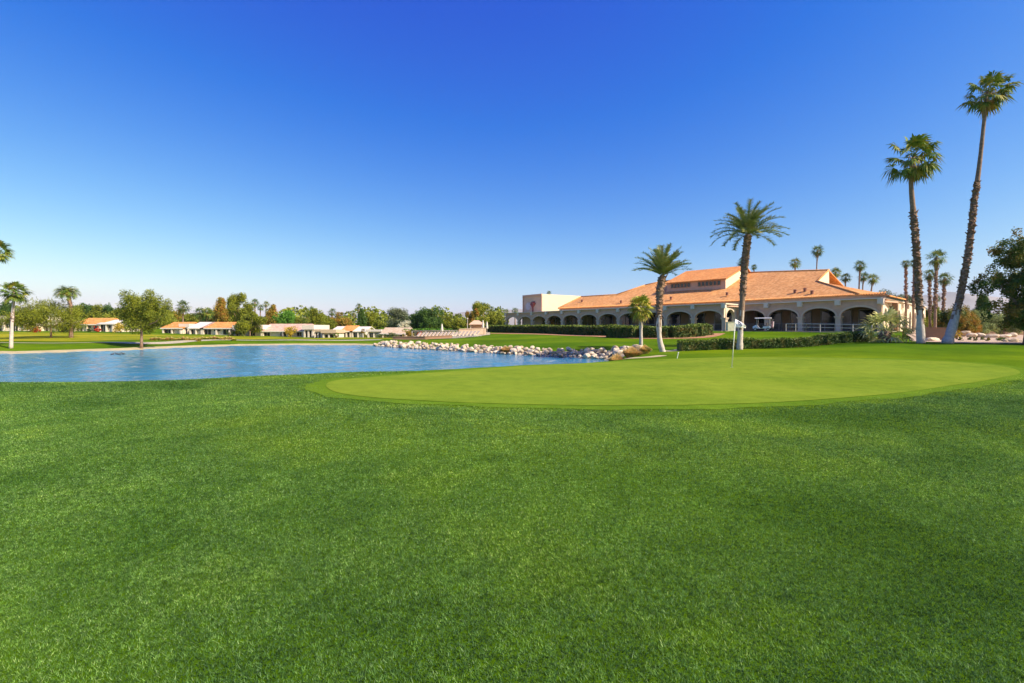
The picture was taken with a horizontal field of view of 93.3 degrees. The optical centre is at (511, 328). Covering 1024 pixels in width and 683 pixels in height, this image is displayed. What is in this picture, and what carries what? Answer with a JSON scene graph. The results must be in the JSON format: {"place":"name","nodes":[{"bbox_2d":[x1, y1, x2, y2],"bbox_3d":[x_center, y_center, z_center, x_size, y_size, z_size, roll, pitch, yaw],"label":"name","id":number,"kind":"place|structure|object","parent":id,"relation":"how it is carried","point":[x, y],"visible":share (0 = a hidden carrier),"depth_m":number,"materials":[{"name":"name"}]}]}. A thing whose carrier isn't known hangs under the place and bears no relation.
{"place":"outdoors","nodes":[
{"label":"outdoors","id":0,"kind":"place"},
{"bbox_2d":[0,343,372,353],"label":"sandy bank","id":1,"kind":"structure","parent":0,"point":[73,350],"depth_m":57.51,"materials":[{"name":"beige sand"}]},
{"bbox_2d":[110,289,179,347],"bbox_3d":[-41.764,-1.061,55.297,6.308,6.989,5.748,0,0,35],"label":"tree","id":2,"kind":"object","parent":1,"relation":"on","point":[136,313],"visible":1,"depth_m":54.16,"materials":[{"name":"green plant"}]},
{"bbox_2d":[0,339,382,343],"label":"cart path","id":3,"kind":"structure","parent":0,"point":[172,342],"depth_m":61.80,"materials":[{"name":"concrete"}]},
{"bbox_2d":[0,345,608,381],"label":"water","id":4,"kind":"structure","parent":0,"point":[175,363],"depth_m":34.00,"materials":[{"name":"blue liquid"}]},
{"bbox_2d":[440,332,489,338],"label":"patio","id":5,"kind":"structure","parent":0,"point":[487,333],"depth_m":86.04,"materials":[{"name":"concrete"}]},
{"bbox_2d":[459,328,485,334],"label":"screen wall","id":6,"kind":"structure","parent":5,"relation":"on","point":[483,331],"depth_m":91.50,"materials":[{"name":"beige paint"}]},
{"bbox_2d":[469,320,484,327],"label":"pavilion","id":7,"kind":"structure","parent":5,"relation":"on","point":[475,324],"depth_m":96.52,"materials":[{"name":"beige paint"}]},
{"bbox_2d":[380,344,624,359],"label":"stone bank","id":8,"kind":"structure","parent":0,"point":[568,354],"depth_m":41.67,"materials":[{"name":"grey stone"}]},
{"bbox_2d":[0,327,1023,682],"bbox_3d":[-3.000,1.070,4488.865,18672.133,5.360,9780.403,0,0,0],"label":"ground","id":9,"kind":"structure","parent":0,"point":[1002,353],"depth_m":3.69,"materials":[{"name":"green plant"}]},
{"bbox_2d":[0,240,15,263],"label":"fan palm","id":10,"kind":"object","parent":9,"relation":"on","point":[7,252],"visible":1,"depth_m":50.31,"materials":[{"name":"green plant"}]},
{"bbox_2d":[0,300,16,315],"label":"tree","id":11,"kind":"object","parent":9,"relation":"on","point":[3,308],"visible":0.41,"depth_m":119.67,"materials":[{"name":"green plant"}]},
{"bbox_2d":[0,281,33,347],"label":"fan palm","id":12,"kind":"object","parent":9,"relation":"on","point":[15,295],"visible":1,"depth_m":47.88,"materials":[{"name":"green plant"}]},
{"bbox_2d":[0,317,58,330],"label":"house","id":13,"kind":"structure","parent":9,"relation":"on","point":[8,329],"depth_m":100.44,"materials":[{"name":"beige paint"}]},
{"bbox_2d":[72,303,93,319],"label":"tree","id":14,"kind":"object","parent":9,"relation":"on","point":[87,307],"visible":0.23,"depth_m":148.49,"materials":[{"name":"green plant"}]},
{"bbox_2d":[85,303,105,318],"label":"tree","id":15,"kind":"object","parent":9,"relation":"on","point":[97,310],"visible":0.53,"depth_m":148.55,"materials":[{"name":"green plant"}]},
{"bbox_2d":[73,318,118,330],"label":"house","id":16,"kind":"structure","parent":9,"relation":"on","point":[92,322],"depth_m":105.03,"materials":[{"name":"beige paint"}]},
{"bbox_2d":[93,311,120,319],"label":"tree","id":17,"kind":"object","parent":9,"relation":"on","point":[109,315],"visible":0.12,"depth_m":123.29,"materials":[{"name":"green plant"}]},
{"bbox_2d":[96,320,134,331],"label":"house","id":18,"kind":"structure","parent":9,"relation":"on","point":[106,326],"depth_m":104.40,"materials":[{"name":"white paint"}]},
{"bbox_2d":[147,311,178,327],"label":"tree","id":19,"kind":"object","parent":9,"relation":"on","point":[160,324],"visible":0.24,"depth_m":133.88,"materials":[{"name":"green plant"}]},
{"bbox_2d":[160,322,196,333],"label":"house","id":20,"kind":"structure","parent":9,"relation":"on","point":[174,327],"depth_m":98.45,"materials":[{"name":"orange ceramic"}]},
{"bbox_2d":[173,300,191,321],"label":"fan palm","id":21,"kind":"object","parent":9,"relation":"on","point":[182,309],"visible":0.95,"depth_m":111.80,"materials":[{"name":"green plant"}]},
{"bbox_2d":[179,313,202,322],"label":"tree","id":22,"kind":"object","parent":9,"relation":"on","point":[190,317],"visible":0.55,"depth_m":148.03,"materials":[{"name":"green plant"}]},
{"bbox_2d":[0,332,392,340],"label":"fairway","id":23,"kind":"structure","parent":9,"relation":"on","point":[23,336],"depth_m":81.83,"materials":[{"name":"green plant"}]},
{"bbox_2d":[0,296,89,337],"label":"tree","id":24,"kind":"object","parent":23,"relation":"on","point":[42,313],"visible":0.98,"depth_m":72.11,"materials":[{"name":"green plant"}]},
{"bbox_2d":[52,286,81,337],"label":"date palm","id":25,"kind":"object","parent":23,"relation":"on","point":[66,292],"visible":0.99,"depth_m":74.79,"materials":[{"name":"green plant"}]},
{"bbox_2d":[187,322,214,333],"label":"house","id":26,"kind":"structure","parent":9,"relation":"on","point":[195,329],"depth_m":97.45,"materials":[{"name":"white paint"}]},
{"bbox_2d":[199,307,215,321],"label":"tree","id":27,"kind":"object","parent":9,"relation":"on","point":[207,314],"visible":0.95,"depth_m":117.77,"materials":[{"name":"green plant"}]},
{"bbox_2d":[201,322,234,334],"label":"house","id":28,"kind":"structure","parent":9,"relation":"on","point":[218,328],"depth_m":97.40,"materials":[{"name":"orange ceramic"}]},
{"bbox_2d":[210,297,230,321],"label":"tree","id":29,"kind":"object","parent":9,"relation":"on","point":[220,311],"visible":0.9,"depth_m":127.19,"materials":[{"name":"orange plant"}]},
{"bbox_2d":[226,292,255,321],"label":"tree","id":30,"kind":"object","parent":9,"relation":"on","point":[234,302],"visible":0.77,"depth_m":117.37,"materials":[{"name":"green plant"}]},
{"bbox_2d":[232,311,267,335],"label":"tree","id":31,"kind":"object","parent":9,"relation":"on","point":[245,323],"visible":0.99,"depth_m":94.90,"materials":[{"name":"green plant"}]},
{"bbox_2d":[232,325,270,335],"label":"house","id":32,"kind":"structure","parent":9,"relation":"on","point":[259,333],"depth_m":97.40,"materials":[{"name":"white paint"}]},
{"bbox_2d":[265,304,278,324],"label":"tree","id":33,"kind":"object","parent":9,"relation":"on","point":[272,309],"visible":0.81,"depth_m":134.68,"materials":[{"name":"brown plant"}]},
{"bbox_2d":[271,310,295,323],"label":"tree","id":34,"kind":"object","parent":9,"relation":"on","point":[288,316],"visible":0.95,"depth_m":129.04,"materials":[{"name":"green plant"}]},
{"bbox_2d":[260,324,319,336],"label":"house","id":35,"kind":"structure","parent":9,"relation":"on","point":[275,330],"depth_m":97.45,"materials":[{"name":"pink ceramic"}]},
{"bbox_2d":[302,325,328,336],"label":"house","id":36,"kind":"structure","parent":9,"relation":"on","point":[308,329],"depth_m":96.26,"materials":[{"name":"white paint"}]},
{"bbox_2d":[306,308,327,329],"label":"tree","id":37,"kind":"object","parent":9,"relation":"on","point":[316,318],"visible":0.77,"depth_m":114.25,"materials":[{"name":"green plant"}]},
{"bbox_2d":[322,314,336,329],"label":"tree","id":38,"kind":"object","parent":9,"relation":"on","point":[331,323],"visible":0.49,"depth_m":124.64,"materials":[{"name":"green plant"}]},
{"bbox_2d":[321,329,344,337],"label":"house","id":39,"kind":"structure","parent":9,"relation":"on","point":[328,333],"depth_m":92.40,"materials":[{"name":"beige paint"}]},
{"bbox_2d":[331,317,353,325],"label":"tree","id":40,"kind":"object","parent":9,"relation":"on","point":[344,321],"visible":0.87,"depth_m":149.12,"materials":[{"name":"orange plant"}]},
{"bbox_2d":[343,326,359,336],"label":"house","id":41,"kind":"structure","parent":9,"relation":"on","point":[348,331],"depth_m":97.45,"materials":[{"name":"orange ceramic"}]},
{"bbox_2d":[356,308,366,326],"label":"tree","id":42,"kind":"object","parent":9,"relation":"on","point":[361,320],"visible":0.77,"depth_m":114.94,"materials":[{"name":"green plant"}]},
{"bbox_2d":[352,327,373,336],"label":"house","id":43,"kind":"structure","parent":9,"relation":"on","point":[356,332],"depth_m":97.45,"materials":[{"name":"white paint"}]},
{"bbox_2d":[365,311,376,326],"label":"tree","id":44,"kind":"object","parent":9,"relation":"on","point":[370,316],"visible":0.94,"depth_m":124.19,"materials":[{"name":"green plant"}]},
{"bbox_2d":[366,329,382,336],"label":"house","id":45,"kind":"structure","parent":9,"relation":"on","point":[373,332],"depth_m":92.25,"materials":[{"name":"beige paint"}]},
{"bbox_2d":[384,306,407,327],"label":"tree","id":46,"kind":"object","parent":9,"relation":"on","point":[399,314],"visible":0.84,"depth_m":138.80,"materials":[{"name":"green plant"}]},
{"bbox_2d":[380,328,412,337],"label":"house","id":47,"kind":"structure","parent":9,"relation":"on","point":[397,331],"depth_m":91.06,"materials":[{"name":"beige paint"}]},
{"bbox_2d":[397,319,410,327],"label":"tree","id":48,"kind":"object","parent":9,"relation":"on","point":[404,324],"visible":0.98,"depth_m":117.32,"materials":[{"name":"white plant"}]},
{"bbox_2d":[406,307,424,328],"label":"tree","id":49,"kind":"object","parent":9,"relation":"on","point":[414,322],"visible":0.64,"depth_m":118.58,"materials":[{"name":"green plant"}]},
{"bbox_2d":[392,335,451,339],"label":"garden wall","id":50,"kind":"structure","parent":9,"relation":"on","point":[417,337],"depth_m":76.42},
{"bbox_2d":[404,328,452,335],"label":"hedge","id":51,"kind":"object","parent":9,"relation":"on","point":[415,331],"visible":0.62,"depth_m":91.38,"materials":[{"name":"green plant"}]},
{"bbox_2d":[416,306,443,328],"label":"tree","id":52,"kind":"object","parent":9,"relation":"on","point":[428,319],"visible":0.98,"depth_m":117.39,"materials":[{"name":"green plant"}]},
{"bbox_2d":[440,314,456,329],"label":"tree","id":53,"kind":"object","parent":9,"relation":"on","point":[447,323],"visible":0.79,"depth_m":125.12,"materials":[{"name":"green plant"}]},
{"bbox_2d":[453,318,466,328],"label":"tree","id":54,"kind":"object","parent":9,"relation":"on","point":[459,323],"visible":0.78,"depth_m":128.72,"materials":[{"name":"green plant"}]},
{"bbox_2d":[465,308,478,327],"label":"tree","id":55,"kind":"object","parent":9,"relation":"on","point":[470,316],"visible":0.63,"depth_m":118.13,"materials":[{"name":"brown plant"}]},
{"bbox_2d":[472,301,490,321],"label":"tree","id":56,"kind":"object","parent":9,"relation":"on","point":[479,306],"visible":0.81,"depth_m":121.34,"materials":[{"name":"green plant"}]},
{"bbox_2d":[486,309,502,324],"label":"tree","id":57,"kind":"object","parent":9,"relation":"on","point":[494,318],"visible":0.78,"depth_m":125.44,"materials":[{"name":"green plant"}]},
{"bbox_2d":[15,305,995,327],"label":"woods","id":58,"kind":"object","parent":9,"relation":"on","point":[382,316],"visible":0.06,"depth_m":181.45,"materials":[{"name":"green plant"}]},
{"bbox_2d":[484,324,623,335],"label":"hedge","id":59,"kind":"object","parent":9,"relation":"on","point":[594,330],"visible":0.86,"depth_m":84.48,"materials":[{"name":"green plant"}]},
{"bbox_2d":[490,333,724,338],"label":"mulch bed","id":60,"kind":"object","parent":9,"relation":"on","point":[715,334],"visible":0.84,"depth_m":66.72,"materials":[{"name":"brown soil"}]},
{"bbox_2d":[605,323,713,337],"bbox_3d":[19.172,0.257,61.183,14.154,2.125,7.177,0,0,0],"label":"hedge","id":61,"kind":"object","parent":60,"relation":"on","point":[671,331],"visible":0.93,"depth_m":59.34,"materials":[{"name":"green plant"}]},
{"bbox_2d":[621,345,642,357],"bbox_3d":[8.343,1.603,33.599,1.823,0.988,1.827,0,0,0],"label":"grass clump","id":62,"kind":"object","parent":9,"relation":"on","point":[631,351],"visible":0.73,"depth_m":33.24,"materials":[{"name":"yellow plant"}]},
{"bbox_2d":[626,293,653,345],"bbox_3d":[11.415,-0.717,42.950,2.670,4.935,2.828,0,0,15],"label":"fan palm","id":63,"kind":"object","parent":9,"relation":"on","point":[640,313],"visible":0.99,"depth_m":42.68,"materials":[{"name":"green plant"}]},
{"bbox_2d":[631,243,692,351],"bbox_3d":[11.288,-2.312,36.686,4.771,8.440,4.763,0,0,23],"label":"date palm","id":64,"kind":"object","parent":9,"relation":"on","point":[663,262],"visible":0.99,"depth_m":36.26,"materials":[{"name":"green plant"}]},
{"bbox_2d":[303,357,1023,409],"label":"green collar","id":65,"kind":"object","parent":9,"relation":"on","point":[320,384],"visible":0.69,"depth_m":11.32,"materials":[{"name":"green plant"}]},
{"bbox_2d":[326,357,1019,404],"bbox_3d":[7.366,1.694,19.603,27.890,0.283,14.108,0,0,-30],"label":"putting green","id":66,"kind":"object","parent":9,"relation":"on","point":[692,381],"visible":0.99,"depth_m":15.86,"materials":[{"name":"green plant"}]},
{"bbox_2d":[731,319,745,366],"bbox_3d":[10.258,0.686,21.905,0.732,2.241,0.136,0,0,0],"label":"flagstick","id":67,"kind":"object","parent":66,"relation":"on","point":[738,324],"visible":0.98,"depth_m":21.89,"materials":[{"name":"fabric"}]},
{"bbox_2d":[504,266,925,331],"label":"clubhouse","id":68,"kind":"structure","parent":9,"relation":"on","point":[802,300],"depth_m":79.62,"materials":[{"name":"beige paint"}]},
{"bbox_2d":[550,317,560,324],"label":"glass door","id":69,"kind":"structure","parent":68,"relation":"in","point":[553,320],"depth_m":112.11,"materials":[{"name":"glass"}]},
{"bbox_2d":[566,316,575,324],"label":"glass door","id":70,"kind":"structure","parent":68,"relation":"in","point":[569,320],"depth_m":107.89,"materials":[{"name":"glass"}]},
{"bbox_2d":[582,316,594,325],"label":"glass door","id":71,"kind":"structure","parent":68,"relation":"in","point":[587,320],"depth_m":103.40,"materials":[{"name":"glass"}]},
{"bbox_2d":[601,315,612,324],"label":"glass door","id":72,"kind":"structure","parent":68,"relation":"in","point":[606,320],"depth_m":98.93,"materials":[{"name":"glass"}]},
{"bbox_2d":[621,315,631,325],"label":"glass door","id":73,"kind":"structure","parent":68,"relation":"in","point":[626,320],"depth_m":94.63,"materials":[{"name":"glass"}]},
{"bbox_2d":[638,314,655,326],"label":"glass door","id":74,"kind":"structure","parent":68,"relation":"in","point":[652,320],"depth_m":89.95,"materials":[{"name":"glass"}]},
{"bbox_2d":[662,313,680,325],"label":"glass door","id":75,"kind":"structure","parent":68,"relation":"in","point":[675,319],"depth_m":85.87,"materials":[{"name":"glass"}]},
{"bbox_2d":[689,313,704,323],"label":"glass door","id":76,"kind":"structure","parent":68,"relation":"in","point":[701,317],"depth_m":81.68,"materials":[{"name":"glass"}]},
{"bbox_2d":[714,312,731,330],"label":"glass door","id":77,"kind":"structure","parent":68,"relation":"in","point":[717,316],"depth_m":79.01,"materials":[{"name":"glass"}]},
{"bbox_2d":[757,311,781,330],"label":"glass door","id":78,"kind":"structure","parent":68,"relation":"in","point":[776,316],"depth_m":76.10,"materials":[{"name":"glass"}]},
{"bbox_2d":[790,311,811,330],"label":"glass door","id":79,"kind":"structure","parent":68,"relation":"in","point":[808,319],"depth_m":72.73,"materials":[{"name":"glass"}]},
{"bbox_2d":[820,309,851,330],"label":"glass door","id":80,"kind":"structure","parent":68,"relation":"in","point":[826,316],"depth_m":69.10,"materials":[{"name":"glass"}]},
{"bbox_2d":[858,308,893,330],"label":"glass door","id":81,"kind":"structure","parent":68,"relation":"in","point":[862,313],"depth_m":65.66,"materials":[{"name":"glass"}]},
{"bbox_2d":[709,197,790,349],"bbox_3d":[17.830,-3.877,36.437,5.451,11.164,5.578,0,0,44],"label":"date palm","id":82,"kind":"object","parent":9,"relation":"on","point":[746,224],"visible":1,"depth_m":36.27,"materials":[{"name":"green plant"}]},
{"bbox_2d":[753,318,773,330],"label":"golf cart","id":83,"kind":"object","parent":9,"relation":"on","point":[756,327],"visible":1,"depth_m":69.24,"materials":[{"name":"plastic"}]},
{"bbox_2d":[676,330,873,350],"bbox_3d":[22.572,0.965,39.114,20.001,1.647,3.367,0,0,-17],"label":"hedge","id":84,"kind":"object","parent":9,"relation":"on","point":[820,339],"visible":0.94,"depth_m":37.47,"materials":[{"name":"green plant"}]},
{"bbox_2d":[789,257,801,269],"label":"fan palm","id":85,"kind":"object","parent":9,"relation":"on","point":[795,265],"visible":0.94,"depth_m":104.88,"materials":[{"name":"green plant"}]},
{"bbox_2d":[810,244,824,268],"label":"fan palm","id":86,"kind":"object","parent":9,"relation":"on","point":[818,252],"visible":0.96,"depth_m":104.90,"materials":[{"name":"green plant"}]},
{"bbox_2d":[786,324,864,332],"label":"railing","id":87,"kind":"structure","parent":9,"relation":"on","point":[820,327],"depth_m":60.96,"materials":[{"name":"metal"}]},
{"bbox_2d":[853,260,868,288],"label":"fan palm","id":88,"kind":"object","parent":9,"relation":"on","point":[860,268],"visible":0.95,"depth_m":95.88,"materials":[{"name":"green plant"}]},
{"bbox_2d":[857,272,868,289],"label":"fan palm","id":89,"kind":"object","parent":9,"relation":"on","point":[863,279],"visible":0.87,"depth_m":99.87,"materials":[{"name":"green plant"}]},
{"bbox_2d":[866,273,880,290],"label":"fan palm","id":90,"kind":"object","parent":9,"relation":"on","point":[874,280],"visible":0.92,"depth_m":94.88,"materials":[{"name":"green plant"}]},
{"bbox_2d":[854,306,915,342],"bbox_3d":[30.866,0.111,39.945,4.970,3.977,4.382,0,0,32],"label":"shrub palm","id":91,"kind":"object","parent":9,"relation":"on","point":[882,335],"visible":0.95,"depth_m":39.62,"materials":[{"name":"green plant"}]},
{"bbox_2d":[879,288,911,302],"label":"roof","id":92,"kind":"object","parent":9,"relation":"on","point":[900,295],"visible":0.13,"depth_m":119.63,"materials":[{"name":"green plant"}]},
{"bbox_2d":[900,259,911,327],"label":"fan palm","id":93,"kind":"object","parent":9,"relation":"on","point":[906,266],"visible":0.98,"depth_m":69.88,"materials":[{"name":"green plant"}]},
{"bbox_2d":[882,133,944,342],"bbox_3d":[30.096,-6.673,36.063,4.228,15.749,3.859,0,0,0],"label":"fan palm","id":94,"kind":"object","parent":9,"relation":"on","point":[913,173],"visible":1,"depth_m":35.82,"materials":[{"name":"green plant"}]},
{"bbox_2d":[941,70,1022,342],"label":"fan palm","id":95,"kind":"object","parent":9,"relation":"on","point":[990,97],"visible":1,"depth_m":35.86,"materials":[{"name":"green plant"}]},
{"bbox_2d":[966,228,1023,344],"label":"tree","id":96,"kind":"object","parent":9,"relation":"on","point":[1012,309],"visible":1,"depth_m":34.56,"materials":[{"name":"green plant"}]},
{"bbox_2d":[0,0,1023,318],"label":"sky","id":97,"kind":"structure","parent":0,"point":[324,155],"materials":[{"name":"blue"}]},
{"bbox_2d":[354,292,1008,325],"bbox_3d":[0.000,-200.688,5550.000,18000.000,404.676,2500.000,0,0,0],"label":"mountains","id":98,"kind":"structure","parent":0,"point":[969,299],"depth_m":5077.74,"materials":[{"name":"grey stone"}]},
{"bbox_2d":[909,331,1022,342],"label":"desert ground","id":99,"kind":"structure","parent":0,"point":[992,340],"depth_m":44.30,"materials":[{"name":"soil"}]},
{"bbox_2d":[911,258,915,330],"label":"fan palm","id":100,"kind":"object","parent":99,"relation":"on","point":[913,303],"visible":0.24,"depth_m":71.93,"materials":[{"name":"brown plant"}]},
{"bbox_2d":[922,269,934,326],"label":"fan palm","id":101,"kind":"object","parent":99,"relation":"on","point":[929,278],"visible":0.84,"depth_m":61.91,"materials":[{"name":"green plant"}]},
{"bbox_2d":[924,249,947,326],"bbox_3d":[50.947,-4.316,57.986,2.553,10.497,2.508,0,0,-20],"label":"fan palm","id":102,"kind":"object","parent":99,"relation":"on","point":[936,262],"visible":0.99,"depth_m":57.87,"materials":[{"name":"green plant"}]},
{"bbox_2d":[925,327,946,339],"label":"garden wall","id":103,"kind":"structure","parent":99,"relation":"on","point":[938,332],"depth_m":46.46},
{"bbox_2d":[937,272,953,311],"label":"fan palm","id":104,"kind":"object","parent":99,"relation":"on","point":[944,282],"visible":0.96,"depth_m":63.88,"materials":[{"name":"green plant"}]},
{"bbox_2d":[930,306,969,327],"bbox_3d":[54.718,-0.990,59.965,4.166,4.211,3.415,0,0,0],"label":"tree","id":105,"kind":"object","parent":99,"relation":"on","point":[943,317],"visible":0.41,"depth_m":60.07,"materials":[{"name":"green plant"}]},
{"bbox_2d":[957,305,982,332],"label":"tree","id":106,"kind":"object","parent":99,"relation":"on","point":[974,325],"visible":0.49,"depth_m":65.53,"materials":[{"name":"brown plant"}]},
{"bbox_2d":[973,294,993,316],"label":"tree","id":107,"kind":"object","parent":99,"relation":"on","point":[978,301],"visible":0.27,"depth_m":84.05,"materials":[{"name":"green plant"}]},
{"bbox_2d":[970,310,1003,333],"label":"bush","id":108,"kind":"object","parent":99,"relation":"on","point":[992,323],"visible":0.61,"depth_m":68.90,"materials":[{"name":"green plant"}]},
{"bbox_2d":[992,310,1023,334],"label":"tree","id":109,"kind":"object","parent":99,"relation":"on","point":[1009,330],"visible":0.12,"depth_m":73.39,"materials":[{"name":"green plant"}]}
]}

